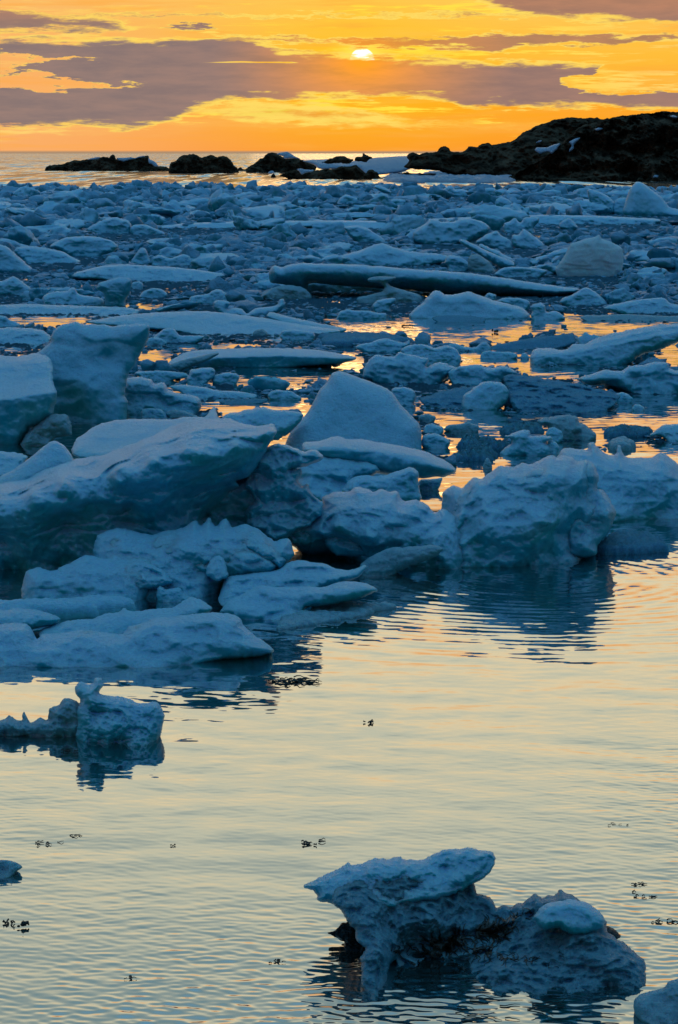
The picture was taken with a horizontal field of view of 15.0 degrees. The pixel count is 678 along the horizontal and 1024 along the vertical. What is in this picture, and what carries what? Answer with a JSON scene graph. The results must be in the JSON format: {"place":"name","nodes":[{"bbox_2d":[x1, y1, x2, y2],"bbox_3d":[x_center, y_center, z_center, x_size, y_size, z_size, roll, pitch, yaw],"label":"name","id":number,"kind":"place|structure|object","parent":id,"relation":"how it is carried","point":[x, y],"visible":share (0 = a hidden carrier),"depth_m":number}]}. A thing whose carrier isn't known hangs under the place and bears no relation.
{"place":"outdoors","nodes":[
{"label":"outdoors","id":0,"kind":"place"},
{"bbox_2d":[0,153,677,1023],"bbox_3d":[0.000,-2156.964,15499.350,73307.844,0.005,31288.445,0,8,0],"label":"sea water","id":1,"kind":"structure","parent":0,"point":[522,727],"depth_m":8.37},
{"bbox_2d":[0,860,21,878],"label":"ice chunk","id":2,"kind":"object","parent":1,"relation":"on","point":[8,868],"visible":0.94,"depth_m":7.21},
{"bbox_2d":[0,353,71,445],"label":"square ice block","id":3,"kind":"object","parent":1,"relation":"on","point":[28,396],"depth_m":17.84},
{"bbox_2d":[37,322,149,422],"bbox_3d":[-1.888,-0.999,19.618,1.020,0.891,0.716,3,9,22],"label":"ice fin","id":4,"kind":"object","parent":1,"relation":"on","point":[93,365],"visible":0.76,"depth_m":19.36},
{"bbox_2d":[71,407,219,457],"bbox_3d":[-1.080,-0.457,14.829,0.859,0.194,1.173,0,8,0],"label":"snowy ice slab","id":5,"kind":"object","parent":1,"relation":"on","point":[104,438],"depth_m":14.71},
{"bbox_2d":[156,586,189,602],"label":"ice chunk","id":6,"kind":"object","parent":1,"relation":"on","point":[171,595],"visible":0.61,"depth_m":11.59},
{"bbox_2d":[154,301,199,311],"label":"ice chunk","id":7,"kind":"object","parent":1,"relation":"on","point":[186,305],"visible":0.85,"depth_m":32.68},
{"bbox_2d":[213,299,284,315],"bbox_3d":[-1.118,-2.498,32.045,0.898,0.304,0.398,0,8,0],"label":"ice chunk","id":8,"kind":"object","parent":1,"relation":"on","point":[222,306],"visible":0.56,"depth_m":31.96},
{"bbox_2d":[221,406,302,440],"bbox_3d":[-0.525,-0.597,17.397,0.568,0.217,0.414,0,8,0],"label":"ice mound","id":9,"kind":"object","parent":1,"relation":"on","point":[285,422],"visible":0.66,"depth_m":17.29},
{"bbox_2d":[268,390,301,399],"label":"ice chunk","id":10,"kind":"object","parent":1,"relation":"on","point":[281,395],"visible":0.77,"depth_m":21.10},
{"bbox_2d":[218,560,377,619],"bbox_3d":[-0.198,0.389,11.532,0.737,0.231,0.982,0,8,0],"label":"layered ice floe","id":11,"kind":"object","parent":1,"relation":"on","point":[291,587],"visible":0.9,"depth_m":11.35},
{"bbox_2d":[276,601,395,629],"bbox_3d":[-0.057,0.496,11.250,0.283,0.154,0.779,7,11,42],"label":"sunken ice ledge","id":12,"kind":"object","parent":1,"relation":"on","point":[313,616],"visible":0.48,"depth_m":11.19},
{"bbox_2d":[297,457,379,500],"bbox_3d":[-0.001,-0.194,15.033,0.490,0.308,0.587,0,8,0],"label":"lumpy ice heap","id":13,"kind":"object","parent":1,"relation":"on","point":[323,477],"visible":0.68,"depth_m":14.91},
{"bbox_2d":[302,436,455,477],"bbox_3d":[0.236,-0.320,15.253,0.914,0.225,0.471,0,8,0],"label":"long ice slab","id":14,"kind":"object","parent":13,"relation":"on","point":[385,459],"depth_m":15.08},
{"bbox_2d":[0,179,677,465],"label":"ice rubble","id":15,"kind":"object","parent":1,"relation":"on","point":[237,286],"visible":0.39,"depth_m":54.70},
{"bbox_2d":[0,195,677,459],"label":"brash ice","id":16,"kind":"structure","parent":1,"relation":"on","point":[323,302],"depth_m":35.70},
{"bbox_2d":[422,433,449,448],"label":"ice chunk","id":17,"kind":"object","parent":16,"relation":"on","point":[434,441],"visible":0.83,"depth_m":17.64},
{"bbox_2d":[432,315,485,321],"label":"ice floe","id":18,"kind":"object","parent":16,"relation":"on","point":[452,318],"visible":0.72,"depth_m":30.94},
{"bbox_2d":[480,351,517,358],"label":"ice chunk","id":19,"kind":"object","parent":16,"relation":"on","point":[495,355],"visible":0.77,"depth_m":25.32},
{"bbox_2d":[342,467,421,500],"bbox_3d":[0.244,-0.134,14.743,0.459,0.236,0.310,0,8,0],"label":"ice block","id":20,"kind":"object","parent":1,"relation":"on","point":[404,483],"depth_m":14.65},
{"bbox_2d":[377,214,426,234],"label":"ice chunk","id":21,"kind":"object","parent":1,"relation":"on","point":[399,224],"visible":0.68,"depth_m":62.87},
{"bbox_2d":[401,344,460,365],"bbox_3d":[0.880,-1.441,24.620,0.577,0.322,0.413,0,8,0],"label":"ice chunk","id":22,"kind":"object","parent":1,"relation":"on","point":[449,355],"visible":0.53,"depth_m":24.55},
{"bbox_2d":[383,171,515,182],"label":"shore ice","id":23,"kind":"structure","parent":1,"relation":"on","point":[433,177],"depth_m":178.90},
{"bbox_2d":[288,455,615,569],"bbox_3d":[0.531,0.086,13.014,1.772,0.739,1.181,0,8,0],"label":"pitted ice berg","id":24,"kind":"object","parent":1,"relation":"on","point":[552,509],"visible":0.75,"depth_m":12.65},
{"bbox_2d":[444,422,478,431],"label":"ice chunk","id":25,"kind":"object","parent":1,"relation":"on","point":[466,427],"visible":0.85,"depth_m":18.67},
{"bbox_2d":[409,290,529,318],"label":"ice hill","id":26,"kind":"structure","parent":1,"relation":"on","point":[440,303],"depth_m":31.56},
{"bbox_2d":[304,847,645,999],"bbox_3d":[0.382,1.072,6.436,0.945,0.327,0.756,0,8,0],"label":"weathered ice piece","id":27,"kind":"object","parent":1,"relation":"on","point":[382,904],"visible":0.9,"depth_m":6.46},
{"bbox_2d":[391,907,563,967],"bbox_3d":[0.377,1.070,6.438,0.428,0.107,0.305,3,8,20],"label":"kelp tangle","id":28,"kind":"object","parent":27,"relation":"on","point":[448,945],"visible":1,"depth_m":6.49},
{"bbox_2d":[459,239,513,267],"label":"ice slab","id":29,"kind":"object","parent":1,"relation":"on","point":[497,260],"depth_m":44.88},
{"bbox_2d":[468,204,529,225],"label":"ice chunk","id":30,"kind":"object","parent":1,"relation":"on","point":[507,214],"visible":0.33,"depth_m":71.07},
{"bbox_2d":[455,995,566,1021],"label":"water reflection","id":31,"kind":"object","parent":1,"relation":"on","point":[532,1008],"visible":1,"depth_m":6.08},
{"bbox_2d":[500,430,551,455],"bbox_3d":[1.258,-0.419,17.322,0.353,0.260,0.309,0,8,0],"label":"ice block","id":32,"kind":"object","parent":1,"relation":"on","point":[524,442],"depth_m":17.23},
{"bbox_2d":[530,323,677,364],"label":"ice slab","id":33,"kind":"object","parent":1,"relation":"on","point":[628,346],"depth_m":24.63},
{"bbox_2d":[597,530,668,554],"bbox_3d":[1.488,0.206,13.227,0.386,0.182,0.579,0,8,0],"label":"granular ice pan","id":34,"kind":"object","parent":1,"relation":"on","point":[622,542],"visible":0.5,"depth_m":13.03},
{"bbox_2d":[0,0,677,152],"label":"sky","id":35,"kind":"structure","parent":0,"point":[77,76]},
{"bbox_2d":[303,153,408,174],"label":"snow field","id":36,"kind":"structure","parent":0,"point":[382,165],"depth_m":214.02},
{"bbox_2d":[404,111,677,180],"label":"rocky headland","id":37,"kind":"structure","parent":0,"point":[641,147],"depth_m":191.76},
{"label":"deep water","id":38,"kind":"structure","parent":0,"visible":0},
{"bbox_2d":[0,451,27,475],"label":"ice floe","id":39,"kind":"object","parent":38,"relation":"on","point":[10,461],"visible":0.56,"depth_m":16.27},
{"bbox_2d":[0,276,30,294],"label":"ice block","id":40,"kind":"object","parent":38,"relation":"on","point":[13,285],"depth_m":36.67},
{"bbox_2d":[0,244,31,272],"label":"ice block","id":41,"kind":"object","parent":38,"relation":"on","point":[11,261],"depth_m":43.44},
{"bbox_2d":[3,226,39,245],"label":"ice chunk","id":42,"kind":"object","parent":38,"relation":"on","point":[22,235],"visible":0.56,"depth_m":53.14},
{"bbox_2d":[0,327,50,343],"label":"ice floe","id":43,"kind":"object","parent":38,"relation":"on","point":[10,335],"visible":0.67,"depth_m":27.42},
{"bbox_2d":[14,246,79,263],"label":"ice chunk","id":44,"kind":"object","parent":38,"relation":"on","point":[32,254],"visible":0.79,"depth_m":47.24},
{"bbox_2d":[42,191,86,205],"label":"ice chunk","id":45,"kind":"object","parent":38,"relation":"on","point":[65,197],"visible":0.48,"depth_m":88.01},
{"bbox_2d":[0,595,135,618],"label":"flat ice strip","id":46,"kind":"object","parent":38,"relation":"on","point":[82,607],"visible":0.48,"depth_m":11.21},
{"bbox_2d":[0,304,139,314],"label":"ice floe","id":47,"kind":"object","parent":38,"relation":"on","point":[37,309],"visible":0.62,"depth_m":32.45},
{"bbox_2d":[42,287,103,305],"bbox_3d":[-3.539,-2.827,34.322,0.838,0.323,0.492,0,8,0],"label":"ice floe","id":48,"kind":"object","parent":38,"relation":"on","point":[71,296],"visible":0.62,"depth_m":34.20},
{"bbox_2d":[0,678,164,746],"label":"floating ice lump","id":49,"kind":"object","parent":38,"relation":"on","point":[94,715],"visible":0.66,"depth_m":8.86},
{"bbox_2d":[50,236,117,256],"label":"ice block","id":50,"kind":"object","parent":38,"relation":"on","point":[88,246],"depth_m":50.15},
{"bbox_2d":[45,154,168,170],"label":"rocky skerry","id":51,"kind":"structure","parent":38,"relation":"on","point":[139,163],"depth_m":295.67},
{"bbox_2d":[87,217,131,233],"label":"ice block","id":52,"kind":"object","parent":38,"relation":"on","point":[112,225],"depth_m":64.31},
{"bbox_2d":[96,277,131,305],"bbox_3d":[-2.973,-2.866,34.067,0.467,0.486,0.426,0,8,0],"label":"ice block","id":53,"kind":"object","parent":38,"relation":"on","point":[116,291],"depth_m":33.90},
{"bbox_2d":[0,597,273,667],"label":"front ice floe","id":54,"kind":"object","parent":38,"relation":"on","point":[190,630],"visible":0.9,"depth_m":10.26},
{"bbox_2d":[130,224,164,234],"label":"ice chunk","id":55,"kind":"object","parent":38,"relation":"on","point":[141,229],"visible":0.66,"depth_m":63.62},
{"bbox_2d":[72,264,224,281],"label":"ice floe","id":56,"kind":"object","parent":38,"relation":"on","point":[138,273],"visible":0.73,"depth_m":40.79},
{"bbox_2d":[134,371,187,380],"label":"ice chunk","id":57,"kind":"object","parent":38,"relation":"on","point":[162,375],"visible":0.75,"depth_m":22.87},
{"bbox_2d":[0,418,323,601],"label":"tilted ice slab","id":58,"kind":"structure","parent":38,"relation":"on","point":[198,508],"depth_m":12.27},
{"bbox_2d":[0,441,73,482],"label":"ice wedge","id":59,"kind":"object","parent":58,"relation":"on","point":[51,454],"visible":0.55,"depth_m":13.04},
{"bbox_2d":[125,377,201,414],"bbox_3d":[-1.390,-0.832,20.124,0.635,0.434,0.552,0,8,0],"label":"ice rubble heap","id":60,"kind":"object","parent":38,"relation":"on","point":[141,393],"visible":0.54,"depth_m":19.99},
{"bbox_2d":[152,254,191,265],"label":"ice chunk","id":61,"kind":"object","parent":38,"relation":"on","point":[181,259],"visible":0.62,"depth_m":46.07},
{"bbox_2d":[154,328,203,342],"bbox_3d":[-1.715,-1.835,27.467,0.551,0.243,0.293,0,8,0],"label":"ice chunk","id":62,"kind":"object","parent":38,"relation":"on","point":[170,335],"visible":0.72,"depth_m":27.40},
{"bbox_2d":[169,353,218,369],"bbox_3d":[-1.396,-1.374,24.064,0.547,0.225,0.167,-1,8,-7],"label":"ice plate","id":63,"kind":"object","parent":38,"relation":"on","point":[185,364],"visible":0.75,"depth_m":24.01},
{"bbox_2d":[186,367,214,385],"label":"ice chunk","id":64,"kind":"object","parent":38,"relation":"on","point":[199,377],"visible":0.73,"depth_m":22.40},
{"bbox_2d":[168,154,246,172],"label":"rocky skerry","id":65,"kind":"structure","parent":38,"relation":"on","point":[191,163],"depth_m":264.63},
{"bbox_2d":[189,289,226,303],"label":"ice chunk","id":66,"kind":"object","parent":38,"relation":"on","point":[211,297],"visible":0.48,"depth_m":34.56},
{"bbox_2d":[169,385,256,397],"bbox_3d":[-1.053,-0.965,21.308,0.745,0.159,0.253,1,8,9],"label":"ice chunk","id":67,"kind":"object","parent":38,"relation":"on","point":[201,392],"visible":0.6,"depth_m":21.28},
{"bbox_2d":[86,311,345,333],"bbox_3d":[-1.372,-2.116,29.271,2.844,0.289,1.231,3,8,21],"label":"broad snowy floe","id":68,"kind":"object","parent":38,"relation":"on","point":[201,322],"visible":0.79,"depth_m":29.15},
{"bbox_2d":[207,193,244,211],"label":"ice chunk","id":69,"kind":"object","parent":38,"relation":"on","point":[216,203],"visible":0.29,"depth_m":78.77},
{"bbox_2d":[212,372,239,384],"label":"ice chunk","id":70,"kind":"object","parent":38,"relation":"on","point":[229,378],"visible":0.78,"depth_m":22.44},
{"bbox_2d":[231,215,260,230],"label":"ice chunk","id":71,"kind":"object","parent":38,"relation":"on","point":[240,223],"visible":0.85,"depth_m":67.06},
{"bbox_2d":[169,348,355,367],"bbox_3d":[-0.758,-1.414,24.572,1.848,0.296,0.740,0,8,0],"label":"ice floe","id":72,"kind":"object","parent":38,"relation":"on","point":[261,357],"visible":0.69,"depth_m":24.25},
{"bbox_2d":[242,205,285,218],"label":"ice chunk","id":73,"kind":"object","parent":38,"relation":"on","point":[262,211],"visible":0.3,"depth_m":76.31},
{"bbox_2d":[247,376,290,390],"bbox_3d":[-0.604,-1.025,21.876,0.388,0.272,0.165,0,8,0],"label":"ice chunk","id":74,"kind":"object","parent":38,"relation":"on","point":[264,383],"visible":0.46,"depth_m":21.80},
{"bbox_2d":[257,222,296,238],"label":"ice chunk","id":75,"kind":"object","parent":38,"relation":"on","point":[285,229],"visible":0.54,"depth_m":58.55},
{"bbox_2d":[246,152,315,172],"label":"rocky skerry","id":76,"kind":"structure","parent":38,"relation":"on","point":[271,162],"depth_m":272.77},
{"bbox_2d":[279,329,314,339],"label":"ice chunk","id":77,"kind":"object","parent":38,"relation":"on","point":[297,334],"visible":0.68,"depth_m":27.84},
{"bbox_2d":[271,165,382,178],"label":"shore rocks","id":78,"kind":"object","parent":38,"relation":"on","point":[350,172],"visible":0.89,"depth_m":203.27},
{"bbox_2d":[308,221,345,234],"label":"ice chunk","id":79,"kind":"object","parent":38,"relation":"on","point":[329,227],"visible":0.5,"depth_m":62.02},
{"bbox_2d":[285,371,421,450],"bbox_3d":[0.079,-0.625,17.827,0.976,0.679,1.077,0,8,0],"label":"ice pyramid","id":80,"kind":"object","parent":38,"relation":"on","point":[345,405],"visible":0.58,"depth_m":17.54},
{"bbox_2d":[336,309,386,318],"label":"ice chunk","id":81,"kind":"object","parent":38,"relation":"on","point":[349,314],"visible":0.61,"depth_m":31.48},
{"bbox_2d":[344,225,384,241],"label":"ice chunk","id":82,"kind":"object","parent":38,"relation":"on","point":[359,233],"visible":0.81,"depth_m":58.37},
{"bbox_2d":[316,332,413,346],"bbox_3d":[0.277,-1.788,27.478,1.048,0.201,1.310,0,8,0],"label":"ice floe","id":83,"kind":"object","parent":38,"relation":"on","point":[343,339],"visible":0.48,"depth_m":27.17},
{"bbox_2d":[355,339,409,352],"bbox_3d":[0.441,-1.644,26.155,0.563,0.227,0.285,0,8,0],"label":"ice chunk","id":84,"kind":"object","parent":38,"relation":"on","point":[385,345],"visible":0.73,"depth_m":26.09},
{"bbox_2d":[357,276,421,302],"bbox_3d":[0.679,-2.969,34.902,0.895,0.447,0.520,0,8,0],"label":"ice block","id":85,"kind":"object","parent":38,"relation":"on","point":[399,295],"depth_m":34.74},
{"bbox_2d":[342,243,446,265],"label":"ice floe","id":86,"kind":"object","parent":38,"relation":"on","point":[383,254],"visible":0.75,"depth_m":46.32},
{"bbox_2d":[360,545,442,576],"bbox_3d":[0.298,0.269,12.404,0.413,0.224,0.211,-2,8,-13],"label":"ice plate","id":87,"kind":"object","parent":38,"relation":"on","point":[390,561],"visible":0.83,"depth_m":12.32},
{"bbox_2d":[391,387,415,404],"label":"ice chunk","id":88,"kind":"object","parent":38,"relation":"on","point":[405,395],"visible":0.62,"depth_m":20.73},
{"bbox_2d":[362,352,456,383],"bbox_3d":[0.627,-1.200,22.726,0.840,0.413,0.523,0,8,0],"label":"ice block","id":89,"kind":"object","parent":38,"relation":"on","point":[400,367],"depth_m":22.58},
{"bbox_2d":[261,263,579,299],"bbox_3d":[1.168,-3.215,36.603,4.515,0.697,2.479,0,8,0],"label":"dark ice roll","id":90,"kind":"object","parent":38,"relation":"on","point":[298,281],"visible":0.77,"depth_m":35.94},
{"bbox_2d":[413,218,489,243],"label":"ice block","id":91,"kind":"object","parent":38,"relation":"on","point":[432,231],"depth_m":57.04},
{"bbox_2d":[444,255,468,270],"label":"ice chunk","id":92,"kind":"object","parent":38,"relation":"on","point":[455,263],"visible":0.76,"depth_m":44.06},
{"bbox_2d":[454,445,496,460],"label":"ice floe","id":93,"kind":"object","parent":38,"relation":"on","point":[481,453],"visible":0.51,"depth_m":16.93},
{"bbox_2d":[468,254,495,272],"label":"ice chunk","id":94,"kind":"object","parent":38,"relation":"on","point":[477,263],"visible":0.78,"depth_m":43.57},
{"bbox_2d":[448,364,516,384],"bbox_3d":[1.254,-1.151,22.550,0.614,0.273,0.348,0,8,0],"label":"ice block","id":95,"kind":"object","parent":38,"relation":"on","point":[474,374],"depth_m":22.48},
{"bbox_2d":[456,435,510,450],"bbox_3d":[0.985,-0.428,17.752,0.373,0.189,0.653,-3,8,-21],"label":"ice floe","id":96,"kind":"object","parent":38,"relation":"on","point":[470,442],"visible":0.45,"depth_m":17.59},
{"bbox_2d":[471,214,505,230],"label":"ice chunk","id":97,"kind":"object","parent":38,"relation":"on","point":[493,222],"visible":0.59,"depth_m":63.60},
{"bbox_2d":[476,231,513,248],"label":"ice chunk","id":98,"kind":"object","parent":38,"relation":"on","point":[494,239],"visible":0.84,"depth_m":54.53},
{"bbox_2d":[420,373,620,411],"bbox_3d":[1.436,-0.900,20.535,1.548,0.336,1.039,5,9,33],"label":"granular ice floe","id":99,"kind":"object","parent":38,"relation":"on","point":[530,394],"visible":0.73,"depth_m":20.49},
{"bbox_2d":[461,381,508,409],"bbox_3d":[1.158,-0.871,20.407,0.378,0.320,0.392,0,8,0],"label":"ice block","id":100,"kind":"object","parent":99,"relation":"on","point":[490,395],"depth_m":20.31},
{"bbox_2d":[494,267,547,277],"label":"ice chunk","id":101,"kind":"object","parent":38,"relation":"on","point":[518,272],"visible":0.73,"depth_m":41.77},
{"bbox_2d":[503,217,538,232],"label":"ice plate","id":102,"kind":"object","parent":38,"relation":"on","point":[528,224],"visible":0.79,"depth_m":64.86},
{"bbox_2d":[499,420,544,434],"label":"ice floe","id":103,"kind":"object","parent":38,"relation":"on","point":[515,426],"visible":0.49,"depth_m":18.57},
{"bbox_2d":[511,229,544,248],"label":"ice chunk","id":104,"kind":"object","parent":38,"relation":"on","point":[523,239],"visible":0.81,"depth_m":54.29},
{"bbox_2d":[491,334,575,348],"bbox_3d":[2.017,-1.720,26.678,0.969,0.227,0.505,-2,8,-11],"label":"ice plate","id":105,"kind":"object","parent":38,"relation":"on","point":[560,341],"visible":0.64,"depth_m":26.62},
{"bbox_2d":[429,215,660,224],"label":"ice floe","id":106,"kind":"object","parent":38,"relation":"on","point":[559,219],"visible":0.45,"depth_m":72.96},
{"bbox_2d":[530,303,564,319],"bbox_3d":[2.539,-2.398,31.344,0.425,0.293,0.388,0,8,0],"label":"ice chunk","id":107,"kind":"object","parent":38,"relation":"on","point":[539,312],"visible":0.69,"depth_m":31.24},
{"bbox_2d":[537,414,595,440],"bbox_3d":[1.609,-0.550,18.230,0.422,0.271,0.310,2,8,13],"label":"ice block","id":108,"kind":"object","parent":38,"relation":"on","point":[570,427],"depth_m":18.14},
{"bbox_2d":[560,287,606,305],"bbox_3d":[3.271,-2.825,34.289,0.671,0.325,0.455,0,8,0],"label":"ice chunk","id":109,"kind":"object","parent":38,"relation":"on","point":[584,296],"visible":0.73,"depth_m":34.18},
{"bbox_2d":[555,235,622,276],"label":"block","id":110,"kind":"object","parent":38,"relation":"on","point":[598,255],"visible":0.87,"depth_m":42.09},
{"bbox_2d":[573,200,612,214],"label":"ice chunk","id":111,"kind":"object","parent":38,"relation":"on","point":[599,209],"visible":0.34,"depth_m":83.08},
{"bbox_2d":[587,189,613,214],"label":"ice plate","id":112,"kind":"object","parent":38,"relation":"on","point":[596,197],"visible":0.67,"depth_m":84.20},
{"bbox_2d":[557,442,677,521],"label":"ice berg","id":113,"kind":"object","parent":38,"relation":"on","point":[640,488],"visible":0.59,"depth_m":14.30},
{"bbox_2d":[604,288,634,303],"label":"ice chunk","id":114,"kind":"object","parent":38,"relation":"on","point":[620,295],"visible":0.74,"depth_m":34.18},
{"bbox_2d":[607,436,635,450],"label":"ice floe","id":115,"kind":"object","parent":38,"relation":"on","point":[625,443],"visible":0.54,"depth_m":17.53},
{"bbox_2d":[577,362,677,394],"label":"ice block","id":116,"kind":"object","parent":38,"relation":"on","point":[655,377],"depth_m":21.63},
{"bbox_2d":[604,423,652,437],"bbox_3d":[2.081,-0.531,18.490,0.367,0.190,0.434,0,8,0],"label":"ice floe","id":117,"kind":"object","parent":38,"relation":"on","point":[629,431],"visible":0.46,"depth_m":18.34},
{"bbox_2d":[580,314,677,320],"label":"ice floe","id":118,"kind":"object","parent":38,"relation":"on","point":[626,317],"visible":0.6,"depth_m":31.12},
{"bbox_2d":[604,297,677,313],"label":"ice floe","id":119,"kind":"object","parent":38,"relation":"on","point":[653,305],"visible":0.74,"depth_m":32.48},
{"bbox_2d":[623,182,677,216],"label":"ice pyramid","id":120,"kind":"object","parent":38,"relation":"on","point":[642,199],"visible":0.89,"depth_m":81.86},
{"bbox_2d":[633,978,677,1023],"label":"ice chunk","id":121,"kind":"object","parent":38,"relation":"on","point":[658,1006],"visible":1,"depth_m":6.01},
{"bbox_2d":[649,424,677,441],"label":"ice floe","id":122,"kind":"object","parent":38,"relation":"on","point":[668,432],"visible":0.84,"depth_m":18.11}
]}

